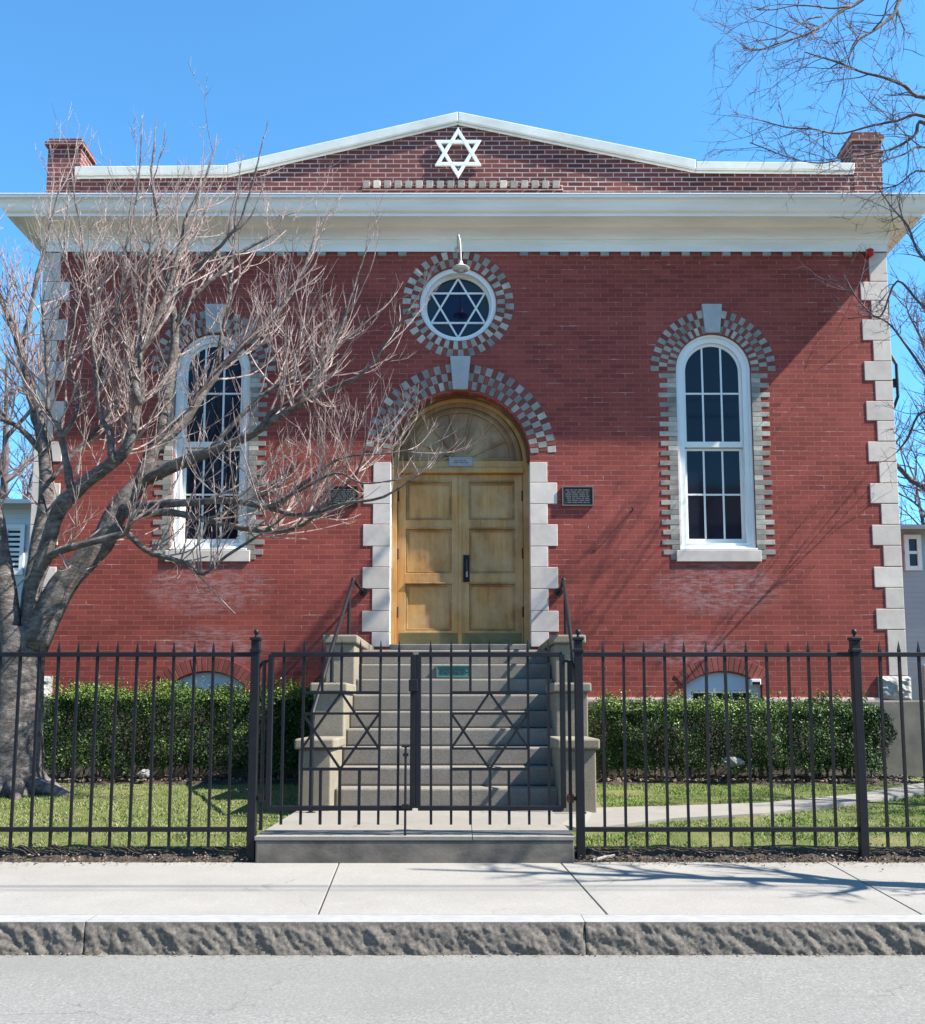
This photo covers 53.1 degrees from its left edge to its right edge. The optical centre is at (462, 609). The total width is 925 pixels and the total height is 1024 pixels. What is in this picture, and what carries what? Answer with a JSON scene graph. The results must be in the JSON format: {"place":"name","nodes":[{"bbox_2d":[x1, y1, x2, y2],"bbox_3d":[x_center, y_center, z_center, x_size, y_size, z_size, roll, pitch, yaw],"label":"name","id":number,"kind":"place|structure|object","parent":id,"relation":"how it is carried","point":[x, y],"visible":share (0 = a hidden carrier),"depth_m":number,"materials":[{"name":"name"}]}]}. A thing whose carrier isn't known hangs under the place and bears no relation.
{"place":"outdoors","nodes":[
{"label":"outdoors","id":0,"kind":"place"},
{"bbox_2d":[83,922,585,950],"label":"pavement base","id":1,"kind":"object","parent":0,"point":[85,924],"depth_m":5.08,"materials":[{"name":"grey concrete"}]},
{"bbox_2d":[0,951,924,1023],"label":"road","id":2,"kind":"structure","parent":0,"point":[464,989],"depth_m":4.31,"materials":[{"name":"grey asphalt"}]},
{"bbox_2d":[0,915,95,954],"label":"kerb","id":3,"kind":"structure","parent":2,"relation":"on","point":[42,934],"depth_m":4.97,"materials":[{"name":"stone"}]},
{"bbox_2d":[83,915,585,955],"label":"kerb","id":4,"kind":"structure","parent":2,"relation":"on","point":[284,935],"depth_m":4.96,"materials":[{"name":"stone"}]},
{"bbox_2d":[1,772,924,958],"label":"leaf litter","id":5,"kind":"object","parent":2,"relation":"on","point":[674,777],"visible":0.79,"depth_m":6.88,"materials":[{"name":"brown plant"}]},
{"bbox_2d":[581,915,924,955],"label":"kerb","id":6,"kind":"structure","parent":2,"relation":"on","point":[807,935],"depth_m":4.96,"materials":[{"name":"stone"}]},
{"bbox_2d":[0,862,924,917],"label":"pavement","id":7,"kind":"structure","parent":0,"point":[574,888],"depth_m":5.84,"materials":[{"name":"concrete"}]},
{"bbox_2d":[255,837,573,865],"bbox_3d":[-0.347,1.790,6.830,2.325,0.200,0.195,0,-6,0],"label":"landing edge","id":8,"kind":"object","parent":7,"relation":"on","point":[415,851],"visible":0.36,"depth_m":6.74,"materials":[{"name":"concrete"}]},
{"bbox_2d":[0,845,924,862],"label":"soil strip","id":9,"kind":"object","parent":7,"relation":"on","point":[214,855],"visible":0.91,"depth_m":6.84,"materials":[{"name":"brown soil"}]},
{"bbox_2d":[0,629,262,861],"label":"iron fence","id":10,"kind":"object","parent":9,"relation":"on","point":[254,654],"visible":0.98,"depth_m":6.89,"materials":[{"name":"black metal"}]},
{"bbox_2d":[256,639,417,834],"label":"gate","id":11,"kind":"structure","parent":10,"relation":"attached to","point":[261,798],"depth_m":6.89,"materials":[{"name":"black metal"}]},
{"bbox_2d":[592,854,614,861],"bbox_3d":[1.035,1.816,6.780,0.172,0.053,0.033,1,-6,-10],"label":"stick","id":12,"kind":"object","parent":9,"relation":"on","point":[603,857],"visible":1,"depth_m":6.77,"materials":[{"name":"beige wood"}]},
{"bbox_2d":[572,629,869,860],"bbox_3d":[1.916,0.995,6.903,2.167,1.716,0.080,0,-6,0],"label":"iron fence","id":13,"kind":"object","parent":9,"relation":"on","point":[853,653],"visible":1,"depth_m":6.89,"materials":[{"name":"black metal"}]},
{"bbox_2d":[415,639,575,829],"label":"gate","id":14,"kind":"structure","parent":13,"relation":"attached to","point":[509,807],"depth_m":6.90,"materials":[{"name":"black metal"}]},
{"bbox_2d":[861,641,924,846],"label":"iron fence","id":15,"kind":"object","parent":9,"relation":"on","point":[899,654],"visible":1,"depth_m":6.90,"materials":[{"name":"metal"}]},
{"bbox_2d":[0,777,924,860],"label":"lawn","id":16,"kind":"structure","parent":0,"point":[896,842],"depth_m":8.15,"materials":[{"name":"green plant"}]},
{"bbox_2d":[1,499,31,604],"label":"house","id":17,"kind":"structure","parent":16,"relation":"on","point":[17,514],"depth_m":20.25,"materials":[{"name":"grey"}]},
{"bbox_2d":[6,525,25,574],"bbox_3d":[-9.808,-1.316,20.225,0.457,1.110,0.058,0,-6,0],"label":"window","id":18,"kind":"structure","parent":17,"relation":"in","point":[16,533],"depth_m":20.23,"materials":[{"name":"white paint"}]},
{"bbox_2d":[0,320,39,498],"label":"bare tree","id":19,"kind":"object","parent":16,"relation":"on","point":[6,477],"visible":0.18,"depth_m":26.01,"materials":[{"name":"brown plant"}]},
{"bbox_2d":[137,769,149,778],"bbox_3d":[-3.723,1.920,10.833,0.155,0.111,0.104,-1,-6,13],"label":"rock","id":20,"kind":"object","parent":16,"relation":"on","point":[143,773],"visible":0.84,"depth_m":10.80,"materials":[{"name":"white stone"}]},
{"bbox_2d":[0,61,486,800],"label":"bare tree","id":21,"kind":"object","parent":16,"relation":"on","point":[30,621],"visible":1,"depth_m":10.11,"materials":[{"name":"grey plant"}]},
{"bbox_2d":[295,635,599,812],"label":"entrance steps","id":22,"kind":"structure","parent":16,"relation":"on","point":[480,730],"depth_m":9.56,"materials":[{"name":"stone"}]},
{"bbox_2d":[306,578,367,812],"bbox_3d":[-1.349,0.758,10.290,0.115,2.550,3.772,0,-6,1],"label":"handrail","id":23,"kind":"object","parent":22,"relation":"on","point":[347,605],"visible":0.87,"depth_m":9.58,"materials":[{"name":"black metal"}]},
{"bbox_2d":[436,665,468,677],"bbox_3d":[-0.099,0.711,10.683,0.412,0.141,0.030,0,-6,0],"label":"plaque","id":24,"kind":"object","parent":22,"relation":"attached to","point":[458,671],"visible":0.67,"depth_m":10.67,"materials":[{"name":"teal metal"}]},
{"bbox_2d":[555,578,585,813],"bbox_3d":[1.180,0.758,10.290,0.111,2.550,3.780,0,-6,3],"label":"handrail","id":25,"kind":"object","parent":22,"relation":"on","point":[559,591],"visible":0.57,"depth_m":10.56,"materials":[{"name":"black metal"}]},
{"bbox_2d":[0,112,924,776],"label":"brick building","id":26,"kind":"structure","parent":16,"relation":"on","point":[676,364],"depth_m":12.58,"materials":[{"name":"brick"}]},
{"bbox_2d":[174,672,244,700],"bbox_3d":[-3.362,1.115,12.251,0.987,0.580,0.080,0,-6,0],"label":"basement window","id":27,"kind":"structure","parent":26,"relation":"in","point":[219,678],"depth_m":12.23,"materials":[{"name":"white paint"}]},
{"bbox_2d":[169,335,250,549],"bbox_3d":[-3.400,-2.280,12.607,1.040,2.999,0.218,0,-6,0],"label":"window","id":28,"kind":"structure","parent":26,"relation":"in","point":[222,404],"depth_m":12.63,"materials":[{"name":"glass"}]},
{"bbox_2d":[328,486,357,505],"bbox_3d":[-1.603,-1.528,12.417,0.405,0.270,0.030,0,-6,0],"label":"plaque","id":29,"kind":"object","parent":26,"relation":"attached to","point":[345,494],"visible":0.64,"depth_m":12.41,"materials":[{"name":"brown metal"}]},
{"bbox_2d":[396,474,458,643],"bbox_3d":[-0.465,-0.697,12.611,0.862,2.350,0.072,0,-6,0],"label":"door","id":30,"kind":"structure","parent":26,"relation":"in","point":[427,609],"depth_m":12.62,"materials":[{"name":"brown wood"}]},
{"bbox_2d":[435,128,480,177],"bbox_3d":[-0.062,-6.380,12.935,0.646,0.746,0.060,0,-6,0],"label":"star emblem","id":31,"kind":"object","parent":26,"relation":"attached to","point":[465,163],"visible":1,"depth_m":12.91,"materials":[{"name":"white paint"}]},
{"bbox_2d":[420,269,495,340],"bbox_3d":[-0.061,-4.196,12.857,1.058,1.058,0.210,0,-6,0],"label":"round window","id":32,"kind":"structure","parent":26,"relation":"in","point":[463,306],"depth_m":12.86,"materials":[{"name":"glass"}]},
{"bbox_2d":[449,457,471,465],"bbox_3d":[-0.025,-2.034,12.693,0.320,0.125,0.030,0,-6,0],"label":"plaque","id":33,"kind":"object","parent":26,"relation":"attached to","point":[460,461],"visible":1,"depth_m":12.68,"materials":[{"name":"grey"}]},
{"bbox_2d":[452,233,469,272],"bbox_3d":[-0.020,-4.744,12.423,0.236,0.663,0.686,0,-6,0],"label":"wall lamp","id":34,"kind":"object","parent":26,"relation":"attached to","point":[460,267],"visible":1,"depth_m":12.19,"materials":[{"name":"white metal"}]},
{"bbox_2d":[459,474,523,643],"bbox_3d":[0.392,-0.701,12.579,0.888,2.350,0.135,0,-6,0],"label":"door","id":35,"kind":"structure","parent":26,"relation":"in","point":[491,550],"depth_m":12.62,"materials":[{"name":"brown wood"}]},
{"bbox_2d":[562,486,593,505],"bbox_3d":[1.545,-1.526,12.417,0.420,0.267,0.030,0,-6,0],"label":"plaque","id":36,"kind":"object","parent":26,"relation":"attached to","point":[577,495],"visible":1,"depth_m":12.41,"materials":[{"name":"brown metal"}]},
{"bbox_2d":[676,335,757,549],"bbox_3d":[3.420,-2.280,12.607,1.040,2.999,0.218,0,-6,0],"label":"window","id":37,"kind":"structure","parent":26,"relation":"in","point":[717,509],"depth_m":12.62,"materials":[{"name":"white paint"}]},
{"bbox_2d":[686,672,760,700],"bbox_3d":[3.433,1.115,12.251,1.007,0.580,0.080,0,-6,0],"label":"basement window","id":38,"kind":"structure","parent":26,"relation":"in","point":[735,682],"depth_m":12.23,"materials":[{"name":"white glass"}]},
{"bbox_2d":[750,679,760,684],"bbox_3d":[3.835,0.945,12.119,0.130,0.080,0.089,0,-6,0],"label":"floodlight","id":39,"kind":"object","parent":26,"relation":"attached to","point":[755,681],"visible":1,"depth_m":12.08,"materials":[{"name":"white paint"}]},
{"bbox_2d":[864,248,873,257],"bbox_3d":[5.600,-4.914,12.729,0.120,0.124,0.122,0,-6,0],"label":"alarm beacon","id":40,"kind":"object","parent":26,"relation":"attached to","point":[870,252],"visible":0.94,"depth_m":12.69,"materials":[{"name":"red plastic"}]},
{"bbox_2d":[891,355,899,407],"bbox_3d":[5.906,-3.131,12.666,0.092,0.770,0.121,0,-6,0],"label":"service cable","id":41,"kind":"object","parent":26,"relation":"attached to","point":[895,381],"visible":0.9,"depth_m":12.62,"materials":[{"name":"black plastic"}]},
{"bbox_2d":[47,774,917,786],"bbox_3d":[-0.300,2.069,11.288,11.800,0.118,1.374,0,-6,0],"label":"planting bed","id":42,"kind":"object","parent":16,"relation":"on","point":[244,780],"visible":0.35,"depth_m":10.94,"materials":[{"name":"soil"}]},
{"bbox_2d":[43,676,319,780],"bbox_3d":[-3.425,1.466,11.382,3.796,1.312,1.171,0,-6,0],"label":"hedge","id":43,"kind":"object","parent":42,"relation":"on","point":[66,699],"visible":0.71,"depth_m":11.03,"materials":[{"name":"green plant"}]},
{"bbox_2d":[722,755,744,766],"bbox_3d":[3.180,1.775,10.868,0.258,0.139,0.191,0,-6,0],"label":"rock","id":44,"kind":"object","parent":42,"relation":"on","point":[734,761],"visible":0.81,"depth_m":10.82,"materials":[{"name":"white stone"}]},
{"bbox_2d":[588,689,898,780],"bbox_3d":[3.306,1.538,11.342,3.873,1.163,1.238,0,-6,0],"label":"hedge","id":45,"kind":"object","parent":16,"relation":"on","point":[842,717],"visible":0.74,"depth_m":10.99,"materials":[{"name":"green plant"}]},
{"bbox_2d":[692,0,924,487],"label":"bare tree","id":46,"kind":"object","parent":16,"relation":"on","point":[910,92],"visible":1,"depth_m":11.24,"materials":[{"name":"brown plant"}]},
{"bbox_2d":[888,257,924,523],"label":"bare tree","id":47,"kind":"object","parent":16,"relation":"on","point":[914,480],"visible":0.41,"depth_m":25.20,"materials":[{"name":"brown plant"}]},
{"bbox_2d":[899,524,924,700],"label":"house","id":48,"kind":"structure","parent":16,"relation":"on","point":[912,545],"depth_m":19.13,"materials":[{"name":"grey"}]},
{"bbox_2d":[903,535,922,570],"bbox_3d":[9.345,-1.193,19.206,0.352,0.748,0.058,0,-6,0],"label":"window","id":49,"kind":"structure","parent":48,"relation":"in","point":[912,547],"depth_m":19.19,"materials":[{"name":"white paint"}]},
{"bbox_2d":[0,0,924,523],"label":"sky","id":50,"kind":"structure","parent":0,"point":[632,73],"materials":[{"name":"blue"}]},
{"bbox_2d":[255,783,923,839],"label":"path","id":51,"kind":"structure","parent":0,"point":[419,826],"depth_m":7.79,"materials":[{"name":"concrete"}]}
]}

